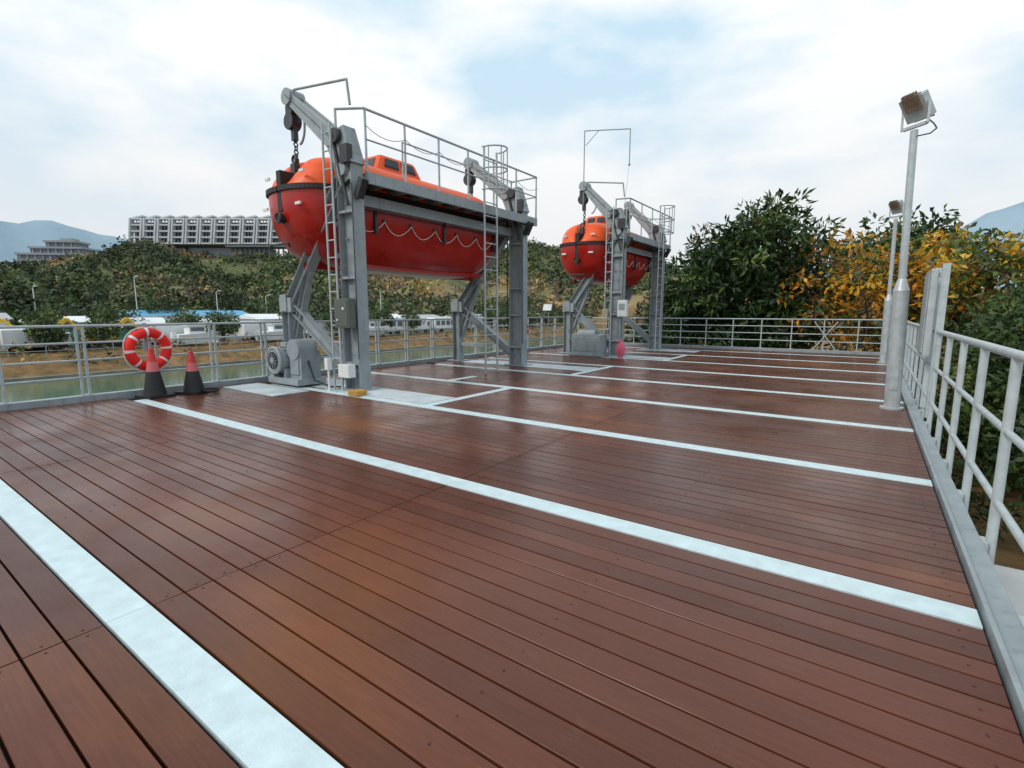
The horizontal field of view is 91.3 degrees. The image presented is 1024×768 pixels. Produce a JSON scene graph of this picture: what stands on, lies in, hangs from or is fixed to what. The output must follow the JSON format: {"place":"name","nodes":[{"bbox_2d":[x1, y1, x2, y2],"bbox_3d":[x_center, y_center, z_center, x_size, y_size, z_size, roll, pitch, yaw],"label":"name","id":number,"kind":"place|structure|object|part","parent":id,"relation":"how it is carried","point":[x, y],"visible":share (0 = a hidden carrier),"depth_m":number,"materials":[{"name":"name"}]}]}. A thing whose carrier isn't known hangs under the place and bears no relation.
{"place":"outdoors","nodes":[
{"label":"outdoors","id":0,"kind":"place"},
{"bbox_2d":[306,322,338,337],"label":"white truck","id":1,"kind":"object","parent":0,"point":[322,324],"visible":0.1,"depth_m":73.91,"materials":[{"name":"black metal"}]},
{"bbox_2d":[0,323,805,402],"bbox_3d":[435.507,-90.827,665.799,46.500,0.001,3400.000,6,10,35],"label":"canal water","id":2,"kind":"structure","parent":0,"point":[36,391],"depth_m":42.61,"materials":[{"name":"green liquid"}]},
{"bbox_2d":[0,246,1023,570],"bbox_3d":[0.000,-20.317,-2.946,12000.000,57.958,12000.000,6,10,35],"label":"ground","id":3,"kind":"structure","parent":0,"point":[1008,552],"depth_m":59.10,"materials":[{"name":"soil"}]},
{"bbox_2d":[0,313,12,325],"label":"storage shed","id":4,"kind":"structure","parent":3,"relation":"on","point":[4,315],"depth_m":54.39,"materials":[{"name":"white metal"}]},
{"bbox_2d":[0,318,12,325],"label":"excavator","id":5,"kind":"object","parent":3,"relation":"on","point":[3,320],"visible":0.32,"depth_m":48.18,"materials":[{"name":"yellow metal"}]},
{"bbox_2d":[32,285,36,309],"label":"street lamp","id":6,"kind":"object","parent":3,"relation":"on","point":[33,295],"visible":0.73,"depth_m":65.75,"materials":[{"name":"grey metal"}]},
{"bbox_2d":[0,328,71,353],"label":"white truck","id":7,"kind":"object","parent":3,"relation":"on","point":[14,336],"visible":0.3,"depth_m":47.19,"materials":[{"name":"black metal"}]},
{"bbox_2d":[5,302,77,331],"bbox_3d":[-49.720,-6.246,53.454,5.133,4.957,5.185,-1,8,-7],"label":"bank tree","id":8,"kind":"object","parent":3,"relation":"on","point":[29,317],"visible":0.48,"depth_m":52.62,"materials":[{"name":"green plant"}]},
{"bbox_2d":[23,316,71,352],"bbox_3d":[-44.483,-4.754,47.906,3.628,3.606,3.618,6,10,35],"label":"bank tree","id":9,"kind":"object","parent":3,"relation":"on","point":[49,335],"visible":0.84,"depth_m":47.26,"materials":[{"name":"green plant"}]},
{"bbox_2d":[18,316,90,330],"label":"storage shed","id":10,"kind":"structure","parent":3,"relation":"on","point":[81,320],"depth_m":59.61,"materials":[{"name":"white metal"}]},
{"bbox_2d":[14,238,97,262],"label":"terraced building","id":11,"kind":"structure","parent":3,"relation":"on","point":[54,248],"depth_m":357.61,"materials":[{"name":"white concrete"}]},
{"bbox_2d":[25,318,86,350],"bbox_3d":[-47.627,-5.232,51.882,2.500,3.268,5.950,6,10,35],"label":"excavator","id":12,"kind":"object","parent":3,"relation":"on","point":[63,321],"visible":0.16,"depth_m":52.25,"materials":[{"name":"yellow metal"}]},
{"bbox_2d":[0,329,132,350],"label":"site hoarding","id":13,"kind":"object","parent":3,"relation":"on","point":[123,332],"visible":0.06,"depth_m":55.22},
{"bbox_2d":[77,312,127,349],"bbox_3d":[-42.398,-5.548,52.078,3.876,3.980,4.156,6,10,35],"label":"bank tree","id":14,"kind":"object","parent":3,"relation":"on","point":[101,333],"visible":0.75,"depth_m":51.46,"materials":[{"name":"green plant"}]},
{"bbox_2d":[79,317,140,348],"bbox_3d":[-43.916,-5.734,55.342,2.500,3.268,5.950,6,10,35],"label":"excavator","id":15,"kind":"object","parent":3,"relation":"on","point":[122,321],"visible":0.24,"depth_m":54.42,"materials":[{"name":"yellow metal"}]},
{"bbox_2d":[85,301,148,331],"bbox_3d":[-46.466,-7.116,58.357,5.510,5.271,5.244,-1,8,-6],"label":"bank tree","id":16,"kind":"object","parent":3,"relation":"on","point":[112,314],"visible":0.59,"depth_m":57.74,"materials":[{"name":"green plant"}]},
{"bbox_2d":[133,276,138,309],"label":"street lamp","id":17,"kind":"object","parent":3,"relation":"on","point":[135,292],"visible":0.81,"depth_m":76.50,"materials":[{"name":"grey metal"}]},
{"bbox_2d":[118,317,164,344],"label":"site office","id":18,"kind":"structure","parent":3,"relation":"on","point":[156,320],"depth_m":60.47,"materials":[{"name":"white metal"}]},
{"bbox_2d":[139,295,185,313],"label":"bank tree","id":19,"kind":"object","parent":3,"relation":"on","point":[150,306],"visible":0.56,"depth_m":65.87,"materials":[{"name":"green plant"}]},
{"bbox_2d":[150,325,196,344],"bbox_3d":[-39.987,-5.900,59.159,2.300,2.600,5.500,6,10,35],"label":"white truck","id":20,"kind":"object","parent":3,"relation":"on","point":[177,329],"visible":0.1,"depth_m":57.95,"materials":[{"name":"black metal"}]},
{"bbox_2d":[118,310,248,341],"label":"site office","id":21,"kind":"structure","parent":3,"relation":"on","point":[163,314],"depth_m":65.94,"materials":[{"name":"metal"}]},
{"bbox_2d":[164,307,202,322],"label":"bank tree","id":22,"kind":"object","parent":3,"relation":"on","point":[184,316],"visible":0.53,"depth_m":60.23,"materials":[{"name":"green plant"}]},
{"bbox_2d":[170,325,220,343],"bbox_3d":[-36.803,-5.824,58.465,2.200,2.150,5.350,6,10,35],"label":"motor boat","id":23,"kind":"object","parent":3,"relation":"on","point":[190,331],"visible":0.68,"depth_m":57.56,"materials":[{"name":"white plastic"}]},
{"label":"cabin windows","id":24,"kind":"part","parent":23,"relation":"part of","materials":[{"name":"grey glass"}]},
{"bbox_2d":[199,318,241,341],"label":"site office","id":25,"kind":"structure","parent":3,"relation":"on","point":[229,334],"depth_m":66.34,"materials":[{"name":"white"}]},
{"bbox_2d":[202,309,241,341],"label":"bank tree","id":26,"kind":"object","parent":3,"relation":"on","point":[224,329],"visible":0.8,"depth_m":60.18,"materials":[{"name":"green plant"}]},
{"bbox_2d":[175,245,285,257],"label":"stilts and podium","id":27,"kind":"object","parent":3,"relation":"on","point":[231,249],"visible":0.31,"depth_m":357.90,"materials":[{"name":"grey concrete"}]},
{"bbox_2d":[134,222,280,247],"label":"building","id":28,"kind":"structure","parent":27,"relation":"on","point":[203,246],"depth_m":353.67,"materials":[{"name":"white concrete"}]},
{"bbox_2d":[128,215,280,244],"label":"cantilever bays","id":29,"kind":"object","parent":28,"relation":"attached to","point":[171,231],"visible":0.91,"depth_m":348.73,"materials":[{"name":"grey concrete"}]},
{"bbox_2d":[237,324,267,341],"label":"white truck","id":30,"kind":"object","parent":3,"relation":"on","point":[244,329],"visible":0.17,"depth_m":65.45,"materials":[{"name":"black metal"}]},
{"bbox_2d":[239,314,281,321],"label":"site office","id":31,"kind":"structure","parent":3,"relation":"on","point":[257,317],"depth_m":70.72,"materials":[{"name":"white metal"}]},
{"bbox_2d":[254,323,282,340],"bbox_3d":[-30.573,-6.958,66.285,2.200,2.150,6.850,6,10,35],"label":"motor boat","id":32,"kind":"object","parent":3,"relation":"on","point":[275,328],"visible":0.43,"depth_m":64.87,"materials":[{"name":"white plastic"}]},
{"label":"cabin windows","id":33,"kind":"part","parent":32,"relation":"part of","materials":[{"name":"grey glass"}]},
{"bbox_2d":[258,295,281,313],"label":"bank tree","id":34,"kind":"object","parent":3,"relation":"on","point":[274,305],"visible":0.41,"depth_m":78.57,"materials":[{"name":"green plant"}]},
{"bbox_2d":[277,310,317,320],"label":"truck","id":35,"kind":"object","parent":3,"relation":"on","point":[278,315],"visible":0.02,"depth_m":67.45,"materials":[{"name":"white metal"}]},
{"bbox_2d":[0,253,600,328],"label":"bank trees","id":36,"kind":"object","parent":3,"relation":"on","point":[15,301],"visible":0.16,"depth_m":88.49,"materials":[{"name":"green plant"}]},
{"bbox_2d":[7,322,596,358],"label":"bank railing","id":37,"kind":"object","parent":3,"relation":"on","point":[241,341],"visible":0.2,"depth_m":54.38,"materials":[{"name":"grey metal"}]},
{"bbox_2d":[9,320,598,365],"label":"bankside shrubs","id":38,"kind":"object","parent":3,"relation":"on","point":[141,344],"visible":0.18,"depth_m":53.88,"materials":[{"name":"green plant"}]},
{"bbox_2d":[4,332,606,382],"bbox_3d":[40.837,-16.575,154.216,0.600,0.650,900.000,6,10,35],"label":"canal retaining wall","id":39,"kind":"structure","parent":3,"relation":"on","point":[110,372],"depth_m":49.45,"materials":[{"name":"stone"}]},
{"bbox_2d":[319,309,337,331],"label":"bank tree","id":40,"kind":"object","parent":3,"relation":"on","point":[325,316],"visible":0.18,"depth_m":72.87,"materials":[{"name":"green plant"}]},
{"bbox_2d":[0,235,676,329],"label":"hillside woodland","id":41,"kind":"object","parent":3,"relation":"on","point":[180,272],"visible":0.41,"depth_m":224.11,"materials":[{"name":"green plant"}]},
{"bbox_2d":[502,313,544,325],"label":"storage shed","id":42,"kind":"structure","parent":41,"relation":"on","point":[533,321],"depth_m":136.91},
{"bbox_2d":[369,313,376,321],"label":"bank tree","id":43,"kind":"object","parent":3,"relation":"on","point":[372,317],"visible":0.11,"depth_m":79.32,"materials":[{"name":"green plant"}]},
{"bbox_2d":[369,321,388,334],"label":"motor boat","id":44,"kind":"object","parent":3,"relation":"on","point":[371,325],"visible":0.41,"depth_m":77.83,"materials":[{"name":"white plastic"}]},
{"bbox_2d":[370,308,397,335],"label":"bank tree","id":45,"kind":"object","parent":3,"relation":"on","point":[387,314],"visible":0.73,"depth_m":81.36,"materials":[{"name":"green plant"}]},
{"bbox_2d":[380,317,429,334],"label":"white bus","id":46,"kind":"object","parent":3,"relation":"on","point":[400,325],"visible":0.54,"depth_m":87.73,"materials":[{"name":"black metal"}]},
{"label":"windows","id":47,"kind":"part","parent":46,"relation":"part of","materials":[{"name":"grey glass"}]},
{"bbox_2d":[400,309,424,332],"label":"bank tree","id":48,"kind":"object","parent":3,"relation":"on","point":[413,316],"visible":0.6,"depth_m":87.66,"materials":[{"name":"green plant"}]},
{"bbox_2d":[401,314,440,318],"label":"storage shed","id":49,"kind":"structure","parent":3,"relation":"on","point":[431,316],"depth_m":106.02,"materials":[{"name":"white metal"}]},
{"bbox_2d":[427,317,451,332],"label":"white bus","id":50,"kind":"object","parent":3,"relation":"on","point":[442,323],"visible":0.27,"depth_m":94.68,"materials":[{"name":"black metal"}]},
{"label":"windows","id":51,"kind":"part","parent":50,"relation":"part of","materials":[{"name":"grey glass"}]},
{"bbox_2d":[467,317,492,330],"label":"white bus","id":52,"kind":"object","parent":3,"relation":"on","point":[481,319],"visible":0.07,"depth_m":103.70,"materials":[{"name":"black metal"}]},
{"bbox_2d":[481,310,505,325],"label":"bank tree","id":53,"kind":"object","parent":3,"relation":"on","point":[490,314],"visible":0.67,"depth_m":104.40,"materials":[{"name":"green plant"}]},
{"bbox_2d":[498,308,508,329],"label":"bank tree","id":54,"kind":"object","parent":3,"relation":"on","point":[504,311],"visible":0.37,"depth_m":109.70,"materials":[{"name":"green plant"}]},
{"bbox_2d":[0,383,1023,767],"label":"deck substructure","id":55,"kind":"object","parent":3,"relation":"on","point":[240,767],"depth_m":2.10,"materials":[{"name":"white metal"}]},
{"bbox_2d":[223,349,698,403],"bbox_3d":[0.709,-0.559,14.002,4.532,0.028,14.743,7,11,39],"label":"davit deck plate","id":56,"kind":"object","parent":55,"relation":"on","point":[392,394],"visible":0.51,"depth_m":9.34,"materials":[{"name":"metal"}]},
{"bbox_2d":[0,345,1023,767],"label":"timber deck","id":57,"kind":"structure","parent":55,"relation":"on","point":[344,613],"depth_m":2.75,"materials":[{"name":"brown wood"}]},
{"bbox_2d":[134,348,175,399],"bbox_3d":[-6.105,-0.194,8.508,0.420,0.838,0.420,4,9,24],"label":"traffic cone","id":58,"kind":"object","parent":57,"relation":"on","point":[154,386],"visible":1,"depth_m":8.43,"materials":[{"name":"black plastic"}]},
{"bbox_2d":[174,351,207,394],"bbox_3d":[-5.712,-0.217,8.942,0.420,0.758,0.420,1,8,7],"label":"traffic cone","id":59,"kind":"object","parent":57,"relation":"on","point":[193,383],"visible":0.99,"depth_m":8.86,"materials":[{"name":"black plastic"}]},
{"bbox_2d":[201,387,219,391],"bbox_3d":[-5.453,0.104,9.038,0.342,0.066,0.286,6,10,35],"label":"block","id":60,"kind":"object","parent":57,"relation":"on","point":[214,389],"visible":0.99,"depth_m":8.95,"materials":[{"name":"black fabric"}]},
{"bbox_2d":[266,78,537,390],"bbox_3d":[-2.041,-3.026,11.472,3.257,5.598,6.392,6,10,35],"label":"lifeboat davit","id":61,"kind":"object","parent":57,"relation":"on","point":[294,358],"visible":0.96,"depth_m":9.77,"materials":[{"name":"grey metal"}]},
{"bbox_2d":[263,154,495,280],"bbox_3d":[-2.611,-3.805,11.749,2.290,2.500,6.140,6,10,35],"label":"lifeboat","id":62,"kind":"object","parent":61,"relation":"hanging from","point":[399,246],"visible":0.76,"depth_m":10.34,"materials":[{"name":"orange plastic"}]},
{"bbox_2d":[364,157,415,175],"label":"cupola windows","id":63,"kind":"structure","parent":62,"relation":"in","point":[391,164],"depth_m":10.84,"materials":[{"name":"grey glass"}]},
{"bbox_2d":[0,347,982,767],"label":"deck white stripe","id":64,"kind":"object","parent":57,"relation":"on","point":[236,719],"visible":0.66,"depth_m":2.72,"materials":[{"name":"paint"}]},
{"bbox_2d":[348,389,366,396],"bbox_3d":[-2.676,0.146,8.714,0.290,0.090,0.265,6,10,35],"label":"timber wedge","id":65,"kind":"object","parent":64,"relation":"on","point":[358,392],"visible":1,"depth_m":8.63,"materials":[{"name":"yellow wood"}]},
{"bbox_2d":[542,303,553,349],"bbox_3d":[1.359,-2.161,18.887,0.420,1.757,0.189,6,10,35],"label":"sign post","id":66,"kind":"object","parent":57,"relation":"on","point":[548,307],"visible":0.98,"depth_m":18.78,"materials":[{"name":"white metal"}]},
{"bbox_2d":[558,128,674,356],"bbox_3d":[3.924,-4.747,17.705,2.907,7.214,4.922,6,10,35],"label":"lifeboat davit","id":67,"kind":"object","parent":57,"relation":"on","point":[593,340],"visible":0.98,"depth_m":16.55,"materials":[{"name":"grey metal"}]},
{"bbox_2d":[559,215,649,286],"bbox_3d":[3.472,-4.781,18.198,2.050,2.340,4.860,6,10,35],"label":"lifeboat","id":68,"kind":"object","parent":67,"relation":"hanging from","point":[582,246],"visible":0.69,"depth_m":16.52,"materials":[{"name":"orange paint"}]},
{"bbox_2d":[587,217,604,222],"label":"cupola windows","id":69,"kind":"structure","parent":68,"relation":"in","point":[600,219],"depth_m":17.22,"materials":[{"name":"grey glass"}]},
{"bbox_2d":[616,339,624,357],"bbox_3d":[3.426,-1.119,15.786,0.300,0.575,0.234,6,10,35],"label":"pink buoy bag","id":70,"kind":"object","parent":57,"relation":"on","point":[620,349],"visible":1,"depth_m":15.71,"materials":[{"name":"pink plastic"}]},
{"bbox_2d":[877,199,903,363],"bbox_3d":[10.500,-2.780,13.859,0.439,4.426,0.427,5,10,35],"label":"floodlight post","id":71,"kind":"object","parent":57,"relation":"on","point":[896,206],"visible":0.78,"depth_m":13.84,"materials":[{"name":"grey metal"}]},
{"bbox_2d":[879,89,937,410],"bbox_3d":[5.679,-1.818,7.221,0.439,4.426,0.427,4,10,35],"label":"floodlight post","id":72,"kind":"object","parent":57,"relation":"on","point":[915,106],"visible":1,"depth_m":7.20,"materials":[{"name":"grey metal"}]},
{"bbox_2d":[0,342,1023,739],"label":"deck edge kerb","id":73,"kind":"structure","parent":55,"relation":"on","point":[1000,622],"depth_m":3.31,"materials":[{"name":"grey paint"}]},
{"bbox_2d":[0,316,591,404],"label":"side railing","id":74,"kind":"object","parent":73,"relation":"on","point":[211,352],"visible":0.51,"depth_m":9.66,"materials":[{"name":"metal"}]},
{"bbox_2d":[122,323,172,371],"bbox_3d":[-6.322,-0.636,8.685,0.186,0.833,0.771,4,9,28],"label":"life ring","id":75,"kind":"object","parent":74,"relation":"attached to","point":[144,332],"visible":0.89,"depth_m":8.60,"materials":[{"name":"red plastic"}]},
{"bbox_2d":[592,317,882,350],"bbox_3d":[8.136,-2.031,19.647,11.120,1.102,0.120,6,10,35],"label":"end railing","id":76,"kind":"object","parent":73,"relation":"on","point":[760,339],"visible":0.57,"depth_m":18.71,"materials":[{"name":"metal"}]},
{"bbox_2d":[812,322,837,350],"bbox_3d":[10.995,-1.689,17.569,0.728,1.020,0.036,6,10,35],"label":"gate brace","id":77,"kind":"object","parent":73,"relation":"on","point":[825,336],"visible":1,"depth_m":17.56,"materials":[{"name":"paint"}]},
{"bbox_2d":[917,263,951,417],"bbox_3d":[5.770,-0.605,6.926,0.195,2.010,0.960,6,10,35],"label":"gate post","id":78,"kind":"object","parent":73,"relation":"on","point":[935,296],"visible":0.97,"depth_m":6.60,"materials":[{"name":"metal"}]},
{"bbox_3d":[5.696,-0.979,6.925,0.013,1.050,0.700,6,10,35],"label":"door","id":79,"kind":"part","parent":78,"relation":"part of","materials":[{"name":"grey metal"}]},
{"bbox_2d":[903,321,1023,627],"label":"side railing","id":80,"kind":"object","parent":73,"relation":"on","point":[998,510],"visible":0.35,"depth_m":3.93,"materials":[{"name":"metal"}]},
{"bbox_2d":[527,308,545,323],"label":"bank tree","id":81,"kind":"object","parent":3,"relation":"on","point":[529,314],"visible":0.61,"depth_m":119.06,"materials":[{"name":"green plant"}]},
{"bbox_2d":[549,306,563,326],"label":"bank tree","id":82,"kind":"object","parent":3,"relation":"on","point":[560,311],"visible":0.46,"depth_m":129.82,"materials":[{"name":"green plant"}]},
{"bbox_2d":[582,309,588,318],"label":"bank tree","id":83,"kind":"object","parent":3,"relation":"on","point":[585,312],"visible":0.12,"depth_m":138.53,"materials":[{"name":"green plant"}]},
{"bbox_2d":[583,304,601,317],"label":"bank tree","id":84,"kind":"object","parent":3,"relation":"on","point":[591,307],"visible":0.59,"depth_m":151.99,"materials":[{"name":"green plant"}]},
{"bbox_2d":[624,264,723,345],"bbox_3d":[8.446,-2.692,26.545,5.699,7.075,5.295,-1,8,-10],"label":"broadleaf tree","id":85,"kind":"object","parent":3,"relation":"on","point":[668,303],"visible":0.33,"depth_m":25.37,"materials":[{"name":"green plant"}]},
{"bbox_2d":[650,188,860,349],"bbox_3d":[11.678,-4.238,25.139,7.909,10.688,9.392,-6,10,-37],"label":"broadleaf tree","id":86,"kind":"object","parent":3,"relation":"on","point":[733,266],"visible":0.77,"depth_m":23.02,"materials":[{"name":"green plant"}]},
{"bbox_2d":[624,321,973,442],"bbox_3d":[10.544,-0.298,21.802,15.237,4.985,3.667,6,10,35],"label":"shrubbery","id":87,"kind":"object","parent":3,"relation":"on","point":[777,330],"visible":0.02,"depth_m":20.04,"materials":[{"name":"green plant"}]},
{"bbox_2d":[762,228,981,378],"bbox_3d":[14.944,-2.555,21.783,8.163,8.163,6.230,6,10,35],"label":"autumn leaf tree","id":88,"kind":"object","parent":3,"relation":"on","point":[873,277],"visible":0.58,"depth_m":21.02,"materials":[{"name":"yellow plant"}]},
{"bbox_2d":[807,204,1014,344],"bbox_3d":[25.175,-5.902,33.232,11.516,11.474,9.768,6,10,35],"label":"broadleaf tree","id":89,"kind":"object","parent":3,"relation":"on","point":[929,226],"visible":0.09,"depth_m":31.35,"materials":[{"name":"green plant"}]},
{"bbox_2d":[852,221,1023,395],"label":"autumn leaf tree","id":90,"kind":"object","parent":3,"relation":"on","point":[947,237],"visible":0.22,"depth_m":20.15,"materials":[{"name":"plant"}]},
{"bbox_2d":[892,227,1023,365],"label":"autumn leaf tree","id":91,"kind":"object","parent":3,"relation":"on","point":[1013,258],"visible":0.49,"depth_m":18.51,"materials":[{"name":"yellow plant"}]},
{"bbox_2d":[908,267,1023,489],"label":"broadleaf tree","id":92,"kind":"object","parent":3,"relation":"on","point":[997,376],"visible":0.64,"depth_m":12.95,"materials":[{"name":"green plant"}]},
{"bbox_2d":[924,399,1023,541],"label":"undergrowth","id":93,"kind":"object","parent":3,"relation":"on","point":[973,499],"visible":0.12,"depth_m":10.86,"materials":[{"name":"green plant"}]},
{"bbox_2d":[977,406,1023,487],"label":"broadleaf tree","id":94,"kind":"object","parent":3,"relation":"on","point":[1017,466],"visible":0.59,"depth_m":10.18,"materials":[{"name":"green plant"}]},
{"bbox_2d":[0,202,1023,294],"bbox_3d":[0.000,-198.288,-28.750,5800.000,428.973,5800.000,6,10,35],"label":"mountain range","id":95,"kind":"structure","parent":0,"point":[17,237],"depth_m":1710.14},
{"bbox_2d":[0,0,1023,269],"label":"sky","id":96,"kind":"structure","parent":0,"point":[112,112],"materials":[{"name":"white"}]},
{"bbox_2d":[994,564,1023,615],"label":"concrete yard","id":97,"kind":"structure","parent":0,"point":[1012,580],"depth_m":8.05,"materials":[{"name":"grey concrete"}]}
]}

